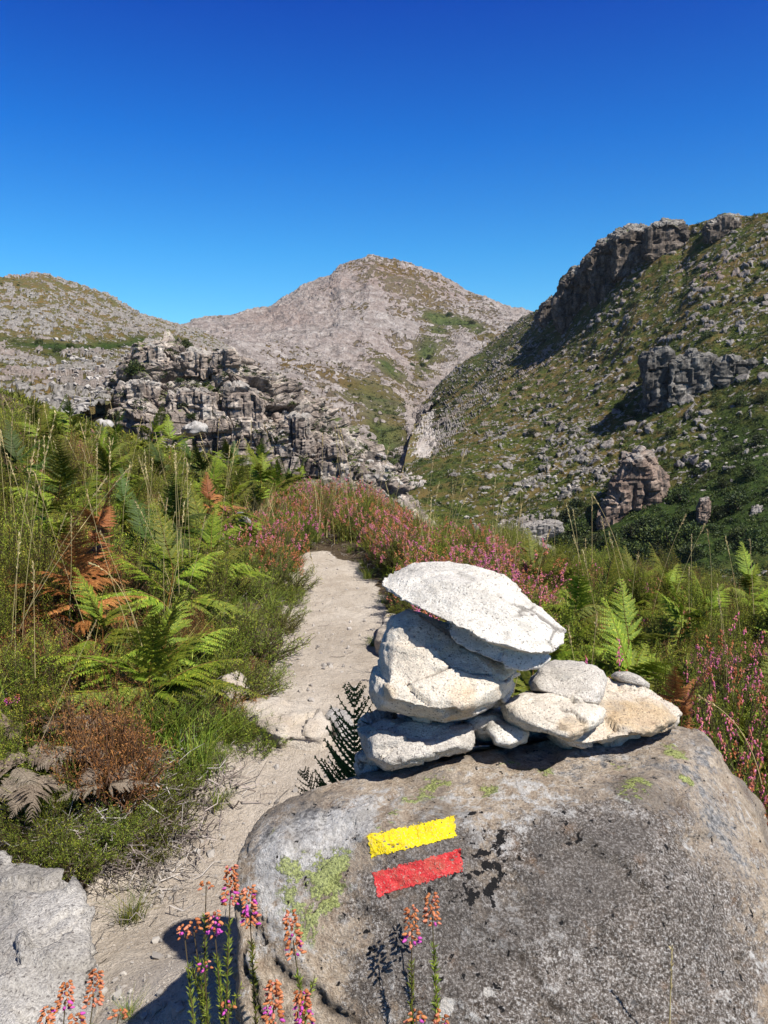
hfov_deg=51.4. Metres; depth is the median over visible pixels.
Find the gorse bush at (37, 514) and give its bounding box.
[6,508,95,565]
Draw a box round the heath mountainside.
[405,213,767,590]
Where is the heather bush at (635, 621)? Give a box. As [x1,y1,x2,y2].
[617,612,649,626]
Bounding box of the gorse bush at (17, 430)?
[0,411,33,467]
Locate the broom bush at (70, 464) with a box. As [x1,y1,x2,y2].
[45,429,91,499]
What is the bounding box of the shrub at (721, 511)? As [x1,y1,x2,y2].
[711,504,731,517]
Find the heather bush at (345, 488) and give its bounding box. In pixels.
[329,474,368,503]
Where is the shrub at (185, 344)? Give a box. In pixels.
[181,338,193,349]
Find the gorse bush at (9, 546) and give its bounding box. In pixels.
[0,510,72,629]
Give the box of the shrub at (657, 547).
[648,541,668,555]
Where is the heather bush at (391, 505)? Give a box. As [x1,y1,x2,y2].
[376,495,406,517]
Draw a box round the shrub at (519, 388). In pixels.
[514,385,522,390]
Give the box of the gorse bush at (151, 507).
[118,490,184,549]
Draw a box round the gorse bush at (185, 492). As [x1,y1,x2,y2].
[154,471,216,531]
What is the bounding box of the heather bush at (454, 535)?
[435,523,477,553]
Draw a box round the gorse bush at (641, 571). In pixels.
[621,552,653,588]
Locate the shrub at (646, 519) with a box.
[636,514,662,527]
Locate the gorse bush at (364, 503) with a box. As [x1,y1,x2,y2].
[346,489,385,522]
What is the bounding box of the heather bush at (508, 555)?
[464,537,520,572]
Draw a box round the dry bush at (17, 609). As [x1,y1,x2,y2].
[2,566,37,648]
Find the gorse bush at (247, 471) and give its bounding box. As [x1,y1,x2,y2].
[221,452,272,501]
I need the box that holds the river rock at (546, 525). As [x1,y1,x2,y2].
[515,519,563,554]
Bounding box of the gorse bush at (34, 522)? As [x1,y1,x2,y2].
[2,500,79,561]
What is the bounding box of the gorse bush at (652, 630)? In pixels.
[628,606,683,677]
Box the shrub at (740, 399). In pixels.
[733,393,745,403]
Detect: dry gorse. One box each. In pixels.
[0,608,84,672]
[9,618,110,697]
[23,676,137,774]
[38,687,167,804]
[50,708,178,818]
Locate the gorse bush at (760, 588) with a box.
[749,576,767,601]
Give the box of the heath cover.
[0,386,296,483]
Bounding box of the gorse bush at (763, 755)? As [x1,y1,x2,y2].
[747,736,767,773]
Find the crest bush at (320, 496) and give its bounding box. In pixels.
[294,479,343,528]
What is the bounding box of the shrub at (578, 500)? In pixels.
[569,495,585,506]
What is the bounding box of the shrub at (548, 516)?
[540,514,564,526]
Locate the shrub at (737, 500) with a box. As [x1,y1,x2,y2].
[724,491,749,508]
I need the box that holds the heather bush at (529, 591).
[508,567,558,621]
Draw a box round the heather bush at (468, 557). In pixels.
[444,544,501,572]
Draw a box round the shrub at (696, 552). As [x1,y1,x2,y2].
[678,543,704,561]
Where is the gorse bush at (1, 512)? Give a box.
[0,490,33,532]
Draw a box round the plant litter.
[0,465,766,963]
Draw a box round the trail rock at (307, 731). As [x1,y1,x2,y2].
[229,697,332,750]
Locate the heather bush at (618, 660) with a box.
[585,637,627,678]
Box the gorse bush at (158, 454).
[137,449,171,469]
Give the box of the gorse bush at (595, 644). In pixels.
[572,624,609,669]
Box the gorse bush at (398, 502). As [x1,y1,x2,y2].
[386,493,416,514]
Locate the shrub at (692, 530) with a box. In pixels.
[677,519,705,539]
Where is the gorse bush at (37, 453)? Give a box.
[18,434,63,483]
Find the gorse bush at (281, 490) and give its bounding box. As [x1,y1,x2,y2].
[265,476,299,504]
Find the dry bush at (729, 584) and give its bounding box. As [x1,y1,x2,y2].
[721,573,743,594]
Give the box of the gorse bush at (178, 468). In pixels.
[163,454,203,483]
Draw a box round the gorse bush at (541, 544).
[536,542,552,555]
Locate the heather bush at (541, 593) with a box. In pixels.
[516,579,561,612]
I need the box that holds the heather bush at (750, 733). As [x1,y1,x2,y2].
[688,654,767,809]
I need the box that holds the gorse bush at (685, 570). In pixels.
[682,563,707,579]
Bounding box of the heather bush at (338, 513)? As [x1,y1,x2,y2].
[319,500,362,531]
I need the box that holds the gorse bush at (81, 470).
[37,434,102,492]
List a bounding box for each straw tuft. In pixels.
[129,454,171,498]
[226,483,304,521]
[247,485,299,513]
[306,489,354,537]
[499,529,543,553]
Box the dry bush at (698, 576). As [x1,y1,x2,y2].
[682,569,705,586]
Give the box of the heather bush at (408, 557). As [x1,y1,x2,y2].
[393,536,465,570]
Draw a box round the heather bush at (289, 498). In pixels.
[272,486,310,509]
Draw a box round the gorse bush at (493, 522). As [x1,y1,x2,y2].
[478,517,509,536]
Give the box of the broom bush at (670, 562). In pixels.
[656,540,683,589]
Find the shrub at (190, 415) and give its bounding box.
[185,412,196,420]
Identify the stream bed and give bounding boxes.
[402,405,440,488]
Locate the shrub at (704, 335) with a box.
[700,329,713,338]
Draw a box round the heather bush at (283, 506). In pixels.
[258,491,297,523]
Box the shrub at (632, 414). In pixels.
[627,411,636,416]
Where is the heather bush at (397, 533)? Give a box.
[369,513,437,572]
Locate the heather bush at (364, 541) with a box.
[356,529,374,551]
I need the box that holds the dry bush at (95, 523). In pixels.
[72,489,127,577]
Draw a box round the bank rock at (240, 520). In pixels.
[232,512,250,523]
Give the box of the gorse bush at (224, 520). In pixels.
[186,508,244,551]
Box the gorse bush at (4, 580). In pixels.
[0,545,46,643]
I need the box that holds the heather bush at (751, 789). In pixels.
[738,770,767,815]
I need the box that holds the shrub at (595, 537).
[588,532,601,542]
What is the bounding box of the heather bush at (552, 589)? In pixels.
[541,581,561,599]
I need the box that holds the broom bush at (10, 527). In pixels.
[0,498,35,568]
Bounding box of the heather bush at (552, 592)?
[522,576,580,618]
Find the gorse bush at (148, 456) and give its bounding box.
[114,442,179,489]
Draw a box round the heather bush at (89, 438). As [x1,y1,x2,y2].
[77,430,101,449]
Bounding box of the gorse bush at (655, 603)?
[645,589,666,623]
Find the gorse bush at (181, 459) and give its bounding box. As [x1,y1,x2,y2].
[169,446,210,476]
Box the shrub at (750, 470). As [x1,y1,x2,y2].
[742,462,758,477]
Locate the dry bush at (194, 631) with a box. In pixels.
[177,590,218,659]
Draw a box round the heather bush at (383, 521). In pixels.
[364,503,435,547]
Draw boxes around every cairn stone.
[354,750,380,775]
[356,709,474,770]
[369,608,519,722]
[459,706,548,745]
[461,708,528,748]
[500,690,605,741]
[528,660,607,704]
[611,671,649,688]
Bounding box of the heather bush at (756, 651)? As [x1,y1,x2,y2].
[748,635,767,684]
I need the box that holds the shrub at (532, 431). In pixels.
[527,428,538,434]
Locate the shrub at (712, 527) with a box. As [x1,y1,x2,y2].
[703,523,720,532]
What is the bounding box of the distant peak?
[80,254,532,472]
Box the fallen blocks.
[140,356,403,509]
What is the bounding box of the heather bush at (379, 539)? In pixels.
[373,513,433,564]
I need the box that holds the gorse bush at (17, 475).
[0,453,51,508]
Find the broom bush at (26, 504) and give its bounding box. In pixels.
[3,473,64,532]
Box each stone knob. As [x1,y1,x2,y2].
[696,497,711,524]
[749,504,763,515]
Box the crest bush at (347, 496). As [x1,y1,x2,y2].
[330,487,364,511]
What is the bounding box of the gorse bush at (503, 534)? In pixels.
[492,523,524,546]
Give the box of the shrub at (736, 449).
[727,444,745,453]
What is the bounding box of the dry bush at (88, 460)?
[68,443,101,481]
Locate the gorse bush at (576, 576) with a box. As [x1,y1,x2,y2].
[559,563,595,589]
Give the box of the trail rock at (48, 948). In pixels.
[0,850,103,1023]
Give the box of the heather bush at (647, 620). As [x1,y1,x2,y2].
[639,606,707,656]
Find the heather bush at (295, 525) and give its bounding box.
[263,510,300,544]
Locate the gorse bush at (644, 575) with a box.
[622,564,660,599]
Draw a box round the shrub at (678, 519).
[668,511,691,527]
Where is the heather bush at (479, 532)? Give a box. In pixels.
[450,520,497,546]
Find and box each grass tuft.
[0,629,49,727]
[0,767,73,829]
[1,818,44,839]
[2,825,36,853]
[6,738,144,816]
[14,743,80,804]
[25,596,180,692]
[70,432,98,454]
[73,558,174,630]
[82,666,202,756]
[88,875,170,929]
[104,983,153,1023]
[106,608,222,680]
[110,790,166,817]
[130,589,185,623]
[130,683,215,759]
[146,708,238,785]
[148,669,191,704]
[151,669,177,681]
[154,695,271,751]
[173,795,192,814]
[183,621,255,668]
[187,691,280,743]
[189,638,258,678]
[191,676,232,710]
[192,732,234,756]
[196,777,238,814]
[206,624,242,658]
[223,595,253,620]
[224,596,257,615]
[226,591,243,604]
[231,599,292,632]
[252,581,292,611]
[273,505,326,541]
[309,524,334,542]
[314,498,376,543]
[356,565,383,579]
[362,632,374,645]
[372,565,392,576]
[375,592,390,603]
[383,602,407,613]
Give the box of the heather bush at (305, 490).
[290,486,311,497]
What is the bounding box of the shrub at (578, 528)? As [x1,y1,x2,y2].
[564,516,593,534]
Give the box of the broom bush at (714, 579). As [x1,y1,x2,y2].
[706,568,726,590]
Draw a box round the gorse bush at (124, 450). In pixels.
[90,429,143,478]
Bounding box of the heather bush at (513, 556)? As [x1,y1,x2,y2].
[491,545,522,572]
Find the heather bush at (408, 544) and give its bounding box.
[377,516,446,570]
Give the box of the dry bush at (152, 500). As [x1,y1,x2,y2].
[141,493,161,514]
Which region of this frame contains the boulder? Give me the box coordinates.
[232,726,767,1023]
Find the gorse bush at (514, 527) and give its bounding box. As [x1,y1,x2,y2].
[496,520,519,544]
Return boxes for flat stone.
[382,561,566,670]
[546,677,682,748]
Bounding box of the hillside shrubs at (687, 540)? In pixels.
[405,212,767,589]
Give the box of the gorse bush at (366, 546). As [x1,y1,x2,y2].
[360,528,389,559]
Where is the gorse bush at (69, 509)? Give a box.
[48,496,89,525]
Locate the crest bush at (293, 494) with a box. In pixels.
[279,485,306,507]
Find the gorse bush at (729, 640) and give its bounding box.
[705,633,767,690]
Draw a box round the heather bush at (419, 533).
[405,526,432,541]
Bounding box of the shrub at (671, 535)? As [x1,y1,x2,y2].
[650,523,685,546]
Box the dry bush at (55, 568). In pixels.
[43,533,79,604]
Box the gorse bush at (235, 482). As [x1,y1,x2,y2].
[213,465,261,509]
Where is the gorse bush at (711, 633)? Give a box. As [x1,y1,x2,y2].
[681,612,755,667]
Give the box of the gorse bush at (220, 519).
[216,510,226,529]
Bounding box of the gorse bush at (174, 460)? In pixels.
[165,450,187,473]
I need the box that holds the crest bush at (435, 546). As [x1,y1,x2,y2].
[390,532,453,570]
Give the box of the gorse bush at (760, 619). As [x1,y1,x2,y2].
[751,599,767,638]
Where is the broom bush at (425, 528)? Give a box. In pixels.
[402,511,433,535]
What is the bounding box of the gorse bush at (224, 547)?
[176,508,239,558]
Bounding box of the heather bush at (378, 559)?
[363,528,405,573]
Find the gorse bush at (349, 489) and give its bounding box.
[335,481,358,501]
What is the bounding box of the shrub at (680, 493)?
[665,486,692,501]
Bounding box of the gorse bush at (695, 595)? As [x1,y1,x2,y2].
[683,583,709,609]
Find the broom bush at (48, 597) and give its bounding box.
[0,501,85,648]
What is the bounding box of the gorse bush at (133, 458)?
[119,450,144,472]
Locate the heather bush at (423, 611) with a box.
[411,605,446,621]
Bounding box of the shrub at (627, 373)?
[625,371,633,376]
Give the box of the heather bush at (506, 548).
[495,541,526,567]
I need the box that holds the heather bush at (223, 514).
[207,505,249,532]
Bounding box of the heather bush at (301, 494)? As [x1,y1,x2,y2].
[287,482,329,507]
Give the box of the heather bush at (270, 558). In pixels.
[245,535,304,588]
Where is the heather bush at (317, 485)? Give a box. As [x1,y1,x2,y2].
[302,477,330,500]
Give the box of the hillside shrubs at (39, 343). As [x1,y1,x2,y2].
[0,279,208,399]
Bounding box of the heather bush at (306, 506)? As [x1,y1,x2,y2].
[295,497,320,517]
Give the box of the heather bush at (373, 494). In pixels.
[354,486,384,505]
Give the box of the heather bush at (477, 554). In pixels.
[451,536,512,573]
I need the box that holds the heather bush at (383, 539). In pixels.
[365,520,420,565]
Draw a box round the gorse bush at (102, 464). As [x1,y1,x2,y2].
[87,446,118,478]
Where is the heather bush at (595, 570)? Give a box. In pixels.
[574,557,608,587]
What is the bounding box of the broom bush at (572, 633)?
[547,578,591,660]
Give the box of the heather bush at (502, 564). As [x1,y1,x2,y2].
[477,553,530,579]
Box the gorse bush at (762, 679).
[742,660,767,706]
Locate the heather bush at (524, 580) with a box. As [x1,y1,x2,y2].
[466,553,535,591]
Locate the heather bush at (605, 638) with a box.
[591,622,637,656]
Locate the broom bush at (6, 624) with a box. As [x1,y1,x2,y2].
[0,571,26,667]
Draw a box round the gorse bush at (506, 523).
[501,515,523,539]
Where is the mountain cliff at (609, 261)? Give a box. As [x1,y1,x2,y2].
[533,213,744,333]
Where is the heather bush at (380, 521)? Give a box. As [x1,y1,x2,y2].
[362,507,420,538]
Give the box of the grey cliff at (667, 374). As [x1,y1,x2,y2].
[637,346,758,413]
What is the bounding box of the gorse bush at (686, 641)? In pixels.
[643,606,707,663]
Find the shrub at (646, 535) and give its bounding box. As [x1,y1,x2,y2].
[631,522,663,543]
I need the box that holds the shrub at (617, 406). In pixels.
[611,402,622,409]
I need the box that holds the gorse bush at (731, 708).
[701,686,761,745]
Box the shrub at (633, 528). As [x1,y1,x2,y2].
[619,521,644,537]
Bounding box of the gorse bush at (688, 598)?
[659,573,729,625]
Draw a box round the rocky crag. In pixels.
[100,329,436,527]
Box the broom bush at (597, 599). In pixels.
[573,557,613,644]
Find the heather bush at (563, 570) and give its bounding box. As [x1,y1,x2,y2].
[502,538,571,594]
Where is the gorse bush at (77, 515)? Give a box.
[52,490,138,554]
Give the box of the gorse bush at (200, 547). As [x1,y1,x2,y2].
[169,517,237,584]
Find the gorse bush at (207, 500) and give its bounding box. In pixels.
[186,484,253,523]
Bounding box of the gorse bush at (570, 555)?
[538,538,584,585]
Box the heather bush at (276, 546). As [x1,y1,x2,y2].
[250,535,304,578]
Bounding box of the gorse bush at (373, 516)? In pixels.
[357,507,382,526]
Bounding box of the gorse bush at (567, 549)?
[550,539,582,566]
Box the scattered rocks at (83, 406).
[1,273,222,414]
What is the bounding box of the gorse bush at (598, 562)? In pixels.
[572,546,618,580]
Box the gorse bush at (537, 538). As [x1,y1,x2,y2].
[523,531,547,550]
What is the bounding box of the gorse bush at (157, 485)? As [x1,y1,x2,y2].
[133,474,168,506]
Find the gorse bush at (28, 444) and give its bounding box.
[15,436,42,472]
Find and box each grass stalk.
[0,429,19,594]
[5,452,41,575]
[10,410,12,486]
[11,418,39,644]
[15,531,20,685]
[19,476,107,630]
[22,410,56,639]
[25,465,132,614]
[29,439,39,546]
[29,620,96,769]
[31,561,35,677]
[33,470,89,639]
[35,435,45,582]
[68,512,71,634]
[86,489,149,684]
[88,562,141,645]
[95,443,97,537]
[100,530,135,627]
[108,438,111,512]
[134,499,181,619]
[136,457,153,586]
[138,456,170,602]
[144,447,149,526]
[163,498,167,615]
[167,502,184,613]
[171,447,185,596]
[174,453,179,605]
[175,453,188,611]
[180,482,190,592]
[180,515,205,610]
[186,458,190,561]
[219,445,230,541]
[250,424,251,508]
[317,433,322,544]
[337,425,351,542]
[339,427,360,537]
[420,455,434,538]
[427,497,432,548]
[446,446,465,536]
[492,525,498,569]
[514,503,522,568]
[535,528,550,586]
[566,503,578,554]
[567,625,573,657]
[573,510,578,621]
[582,549,599,631]
[591,493,623,568]
[592,611,598,658]
[608,531,628,642]
[631,552,639,625]
[652,514,685,615]
[669,946,673,1023]
[673,523,705,602]
[690,534,691,605]
[698,694,761,783]
[706,529,711,655]
[717,598,726,683]
[725,536,741,649]
[749,539,753,612]
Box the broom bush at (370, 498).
[356,483,379,514]
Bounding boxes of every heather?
[0,707,99,779]
[0,775,109,862]
[4,697,13,739]
[6,822,87,867]
[8,813,131,884]
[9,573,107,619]
[12,586,154,645]
[32,646,154,690]
[35,674,173,734]
[37,968,127,1023]
[42,671,145,719]
[47,796,142,861]
[65,795,165,845]
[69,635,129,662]
[88,669,169,708]
[93,608,189,655]
[107,820,187,872]
[110,642,149,668]
[110,774,212,850]
[114,684,224,737]
[115,580,250,638]
[124,632,231,684]
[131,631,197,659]
[139,755,213,803]
[151,594,195,610]
[162,736,237,779]
[170,568,253,600]
[170,647,292,701]
[177,864,261,1023]
[192,604,225,624]
[192,696,264,743]
[197,609,315,668]
[200,616,255,645]
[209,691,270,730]
[213,709,294,759]
[218,551,280,581]
[218,569,284,602]
[228,655,293,694]
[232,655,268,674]
[234,540,299,573]
[240,500,295,521]
[251,595,311,624]
[252,561,321,595]
[255,525,310,551]
[259,515,294,533]
[259,606,309,635]
[261,909,317,1023]
[269,510,321,535]
[270,579,310,601]
[270,583,310,607]
[401,892,449,1023]
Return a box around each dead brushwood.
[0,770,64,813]
[2,775,164,860]
[3,743,225,839]
[5,800,131,864]
[15,825,182,889]
[65,791,222,874]
[95,833,232,925]
[129,818,222,864]
[147,802,239,865]
[154,739,277,860]
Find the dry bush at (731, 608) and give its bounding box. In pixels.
[716,597,735,626]
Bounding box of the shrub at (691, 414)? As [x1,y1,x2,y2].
[688,411,696,417]
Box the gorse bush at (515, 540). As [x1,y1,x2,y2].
[504,526,528,554]
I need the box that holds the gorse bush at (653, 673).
[604,645,673,693]
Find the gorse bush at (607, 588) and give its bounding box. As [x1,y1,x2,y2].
[590,566,620,608]
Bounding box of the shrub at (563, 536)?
[550,532,574,545]
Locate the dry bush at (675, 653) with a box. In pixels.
[656,634,701,685]
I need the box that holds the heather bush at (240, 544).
[218,518,265,564]
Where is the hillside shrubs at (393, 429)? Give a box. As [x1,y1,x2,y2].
[236,262,529,464]
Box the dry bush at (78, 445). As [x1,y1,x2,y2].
[60,426,89,464]
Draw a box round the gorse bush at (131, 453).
[117,442,144,461]
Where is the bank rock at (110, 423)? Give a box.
[95,419,113,429]
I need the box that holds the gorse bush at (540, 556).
[532,545,562,585]
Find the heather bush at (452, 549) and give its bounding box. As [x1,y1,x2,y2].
[439,541,499,568]
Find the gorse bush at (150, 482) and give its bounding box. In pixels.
[108,459,165,507]
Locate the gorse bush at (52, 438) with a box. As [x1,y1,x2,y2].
[25,424,69,456]
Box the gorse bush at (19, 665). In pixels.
[0,618,103,722]
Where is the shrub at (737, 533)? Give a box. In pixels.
[726,524,747,539]
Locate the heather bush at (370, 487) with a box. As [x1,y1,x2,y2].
[351,477,384,499]
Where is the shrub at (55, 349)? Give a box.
[52,347,61,351]
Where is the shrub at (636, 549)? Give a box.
[624,540,655,559]
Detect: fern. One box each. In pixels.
[0,420,58,492]
[0,439,95,515]
[0,713,62,751]
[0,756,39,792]
[0,773,73,822]
[1,740,63,775]
[4,436,69,492]
[6,781,53,825]
[8,516,146,643]
[14,400,59,452]
[14,401,76,459]
[21,466,88,574]
[30,605,267,720]
[31,451,106,513]
[32,567,144,697]
[36,732,103,769]
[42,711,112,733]
[46,394,72,438]
[47,395,95,446]
[54,472,133,539]
[57,759,145,810]
[65,474,126,597]
[66,438,143,510]
[66,499,254,622]
[79,750,120,794]
[86,522,180,623]
[87,427,147,492]
[88,427,128,478]
[90,468,152,531]
[93,408,126,444]
[104,410,124,477]
[105,493,182,568]
[112,448,143,488]
[112,575,238,677]
[113,468,150,537]
[119,474,235,551]
[122,464,197,563]
[129,403,170,461]
[142,437,168,483]
[144,414,200,460]
[160,521,240,597]
[161,504,274,585]
[164,537,255,614]
[171,480,248,559]
[174,440,235,493]
[179,436,203,476]
[189,450,241,508]
[195,472,245,515]
[206,457,267,536]
[207,435,261,483]
[210,441,249,477]
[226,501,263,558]
[240,438,281,479]
[244,440,276,506]
[248,457,306,505]
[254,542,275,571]
[281,457,300,492]
[291,455,313,487]
[295,681,372,794]
[507,528,575,593]
[510,653,552,697]
[529,563,650,650]
[544,610,599,662]
[554,586,613,657]
[556,548,660,626]
[556,597,578,659]
[557,546,580,596]
[569,579,690,683]
[598,598,671,691]
[610,546,659,586]
[616,557,658,619]
[638,566,712,656]
[649,542,685,604]
[656,666,741,772]
[670,633,716,725]
[678,670,707,729]
[682,564,729,640]
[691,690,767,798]
[722,647,767,739]
[729,542,767,620]
[749,591,767,638]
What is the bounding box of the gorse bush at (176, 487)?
[159,471,194,514]
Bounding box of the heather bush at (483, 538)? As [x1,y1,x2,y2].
[464,526,501,554]
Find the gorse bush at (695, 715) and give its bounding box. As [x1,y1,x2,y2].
[668,694,740,739]
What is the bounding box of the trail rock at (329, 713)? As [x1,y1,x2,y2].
[324,707,356,740]
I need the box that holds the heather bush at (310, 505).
[290,495,322,519]
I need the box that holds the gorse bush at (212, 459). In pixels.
[196,447,229,474]
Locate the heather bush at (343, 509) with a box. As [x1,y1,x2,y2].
[332,495,365,530]
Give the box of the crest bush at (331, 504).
[297,491,349,536]
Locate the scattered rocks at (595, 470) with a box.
[407,218,767,558]
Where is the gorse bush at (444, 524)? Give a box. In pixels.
[430,510,455,539]
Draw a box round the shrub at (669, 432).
[663,427,676,435]
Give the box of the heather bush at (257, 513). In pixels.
[237,502,266,521]
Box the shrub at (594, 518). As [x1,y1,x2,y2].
[591,511,597,522]
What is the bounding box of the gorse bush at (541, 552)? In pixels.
[535,546,553,559]
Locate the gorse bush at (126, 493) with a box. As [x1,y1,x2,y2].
[99,473,144,512]
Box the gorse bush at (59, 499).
[21,474,97,522]
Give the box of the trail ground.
[0,393,767,1023]
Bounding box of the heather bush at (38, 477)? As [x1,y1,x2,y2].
[17,454,51,489]
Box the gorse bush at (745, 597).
[731,584,761,612]
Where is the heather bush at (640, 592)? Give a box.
[614,577,656,608]
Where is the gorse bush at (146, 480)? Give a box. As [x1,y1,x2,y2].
[126,468,159,498]
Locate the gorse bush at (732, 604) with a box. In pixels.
[715,593,743,622]
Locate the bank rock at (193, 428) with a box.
[182,421,207,436]
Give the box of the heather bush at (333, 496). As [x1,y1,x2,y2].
[312,489,342,509]
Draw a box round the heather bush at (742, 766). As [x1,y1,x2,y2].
[699,713,767,814]
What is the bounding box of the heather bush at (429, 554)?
[393,536,457,573]
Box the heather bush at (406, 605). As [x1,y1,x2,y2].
[386,593,438,617]
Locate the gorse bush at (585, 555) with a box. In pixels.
[568,544,598,568]
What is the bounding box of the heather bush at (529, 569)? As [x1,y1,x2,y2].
[493,564,562,604]
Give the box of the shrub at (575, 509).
[559,505,583,519]
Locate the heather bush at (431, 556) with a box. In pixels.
[403,551,453,567]
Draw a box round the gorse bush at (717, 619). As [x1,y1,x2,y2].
[692,593,752,652]
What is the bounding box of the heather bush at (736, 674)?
[663,612,767,768]
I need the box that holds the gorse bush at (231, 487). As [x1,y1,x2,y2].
[205,460,263,512]
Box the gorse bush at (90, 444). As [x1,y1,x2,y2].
[82,436,104,456]
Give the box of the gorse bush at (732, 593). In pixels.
[708,574,757,616]
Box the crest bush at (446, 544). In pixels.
[407,520,470,560]
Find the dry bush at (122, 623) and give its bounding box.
[103,579,151,645]
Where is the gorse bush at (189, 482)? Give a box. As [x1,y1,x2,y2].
[174,473,202,509]
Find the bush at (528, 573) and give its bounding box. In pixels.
[487,558,530,581]
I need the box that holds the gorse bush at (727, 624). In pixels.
[687,602,729,643]
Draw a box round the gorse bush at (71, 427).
[59,417,81,448]
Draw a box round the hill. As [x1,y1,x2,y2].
[0,271,227,416]
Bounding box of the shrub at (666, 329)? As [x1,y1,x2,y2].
[662,326,671,331]
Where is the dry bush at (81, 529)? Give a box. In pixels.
[66,510,94,552]
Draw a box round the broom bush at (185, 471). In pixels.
[177,458,199,490]
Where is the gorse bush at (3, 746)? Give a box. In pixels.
[0,704,44,785]
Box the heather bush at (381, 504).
[358,490,402,517]
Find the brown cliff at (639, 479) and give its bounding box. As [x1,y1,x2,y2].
[596,445,670,529]
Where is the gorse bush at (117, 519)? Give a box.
[76,509,147,592]
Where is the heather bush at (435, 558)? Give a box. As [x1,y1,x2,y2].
[408,554,446,561]
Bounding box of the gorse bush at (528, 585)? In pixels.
[521,574,537,598]
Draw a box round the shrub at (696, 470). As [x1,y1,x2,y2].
[694,467,701,474]
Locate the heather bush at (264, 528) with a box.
[251,507,295,551]
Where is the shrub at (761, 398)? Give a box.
[754,392,767,402]
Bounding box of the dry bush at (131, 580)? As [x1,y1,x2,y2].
[99,538,150,625]
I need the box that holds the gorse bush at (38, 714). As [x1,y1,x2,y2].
[0,670,86,752]
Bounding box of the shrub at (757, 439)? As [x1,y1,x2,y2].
[750,433,766,444]
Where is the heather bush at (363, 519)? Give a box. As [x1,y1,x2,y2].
[326,492,380,541]
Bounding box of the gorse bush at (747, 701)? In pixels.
[718,672,767,723]
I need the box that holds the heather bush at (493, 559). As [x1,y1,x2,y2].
[462,549,510,570]
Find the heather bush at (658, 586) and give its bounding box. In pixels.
[651,578,685,606]
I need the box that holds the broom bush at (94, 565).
[69,536,107,595]
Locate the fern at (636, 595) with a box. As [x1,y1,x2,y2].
[617,554,658,624]
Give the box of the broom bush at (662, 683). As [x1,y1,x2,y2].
[643,635,683,702]
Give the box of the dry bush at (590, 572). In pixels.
[579,565,615,592]
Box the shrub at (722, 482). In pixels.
[715,476,732,488]
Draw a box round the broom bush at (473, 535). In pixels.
[456,521,486,562]
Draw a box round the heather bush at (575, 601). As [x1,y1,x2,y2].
[563,587,609,627]
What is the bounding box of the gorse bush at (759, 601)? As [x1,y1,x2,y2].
[748,586,767,622]
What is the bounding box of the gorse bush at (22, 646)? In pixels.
[0,612,76,695]
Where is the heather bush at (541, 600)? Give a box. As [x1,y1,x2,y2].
[509,570,555,671]
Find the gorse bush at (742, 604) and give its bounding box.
[702,584,764,638]
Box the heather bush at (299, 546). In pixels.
[251,513,313,568]
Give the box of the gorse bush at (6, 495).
[0,460,33,519]
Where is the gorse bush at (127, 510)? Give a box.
[75,491,145,553]
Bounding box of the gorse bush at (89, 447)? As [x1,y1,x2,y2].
[75,436,100,468]
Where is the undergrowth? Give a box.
[0,438,767,815]
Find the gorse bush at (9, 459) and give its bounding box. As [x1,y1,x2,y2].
[0,414,36,476]
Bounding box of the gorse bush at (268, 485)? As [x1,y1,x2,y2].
[242,476,280,512]
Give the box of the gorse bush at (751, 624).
[726,602,767,653]
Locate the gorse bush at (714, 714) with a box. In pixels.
[679,676,759,750]
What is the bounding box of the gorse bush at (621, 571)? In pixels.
[602,557,646,590]
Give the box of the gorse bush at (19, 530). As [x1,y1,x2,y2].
[0,489,83,589]
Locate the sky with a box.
[0,0,767,323]
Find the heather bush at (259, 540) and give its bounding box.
[232,521,261,550]
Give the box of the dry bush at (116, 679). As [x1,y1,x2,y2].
[85,652,151,723]
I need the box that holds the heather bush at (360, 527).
[350,507,393,541]
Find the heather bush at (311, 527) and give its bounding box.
[276,506,324,549]
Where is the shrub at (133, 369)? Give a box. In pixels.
[121,358,144,375]
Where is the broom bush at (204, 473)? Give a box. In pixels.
[197,455,214,504]
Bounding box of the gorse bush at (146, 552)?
[97,532,180,594]
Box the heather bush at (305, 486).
[290,479,315,497]
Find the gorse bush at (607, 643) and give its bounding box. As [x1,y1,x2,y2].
[576,617,658,680]
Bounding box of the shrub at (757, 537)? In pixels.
[738,527,767,553]
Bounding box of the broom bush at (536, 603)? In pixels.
[530,582,561,625]
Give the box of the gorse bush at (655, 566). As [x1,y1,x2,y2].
[632,554,664,580]
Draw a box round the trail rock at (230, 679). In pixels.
[219,671,249,708]
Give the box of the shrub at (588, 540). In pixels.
[571,533,596,554]
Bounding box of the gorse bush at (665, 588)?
[643,570,693,611]
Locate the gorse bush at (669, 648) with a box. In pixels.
[642,639,708,699]
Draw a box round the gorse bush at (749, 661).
[726,633,767,677]
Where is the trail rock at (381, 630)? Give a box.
[374,613,394,654]
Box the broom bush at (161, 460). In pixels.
[148,444,173,489]
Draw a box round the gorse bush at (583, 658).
[560,645,614,680]
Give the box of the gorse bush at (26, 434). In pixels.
[8,418,42,452]
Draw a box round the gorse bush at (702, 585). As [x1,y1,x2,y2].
[676,561,714,604]
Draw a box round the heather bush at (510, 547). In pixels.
[467,525,513,556]
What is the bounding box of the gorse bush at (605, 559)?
[582,546,622,578]
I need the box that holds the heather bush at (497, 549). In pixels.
[469,535,525,573]
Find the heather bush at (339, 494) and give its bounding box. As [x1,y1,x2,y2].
[318,484,353,506]
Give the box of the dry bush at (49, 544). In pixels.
[26,506,66,584]
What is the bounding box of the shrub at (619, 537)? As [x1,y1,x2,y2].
[602,530,628,547]
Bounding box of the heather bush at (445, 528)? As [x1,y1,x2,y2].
[424,513,471,543]
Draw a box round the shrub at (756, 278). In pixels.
[751,275,759,280]

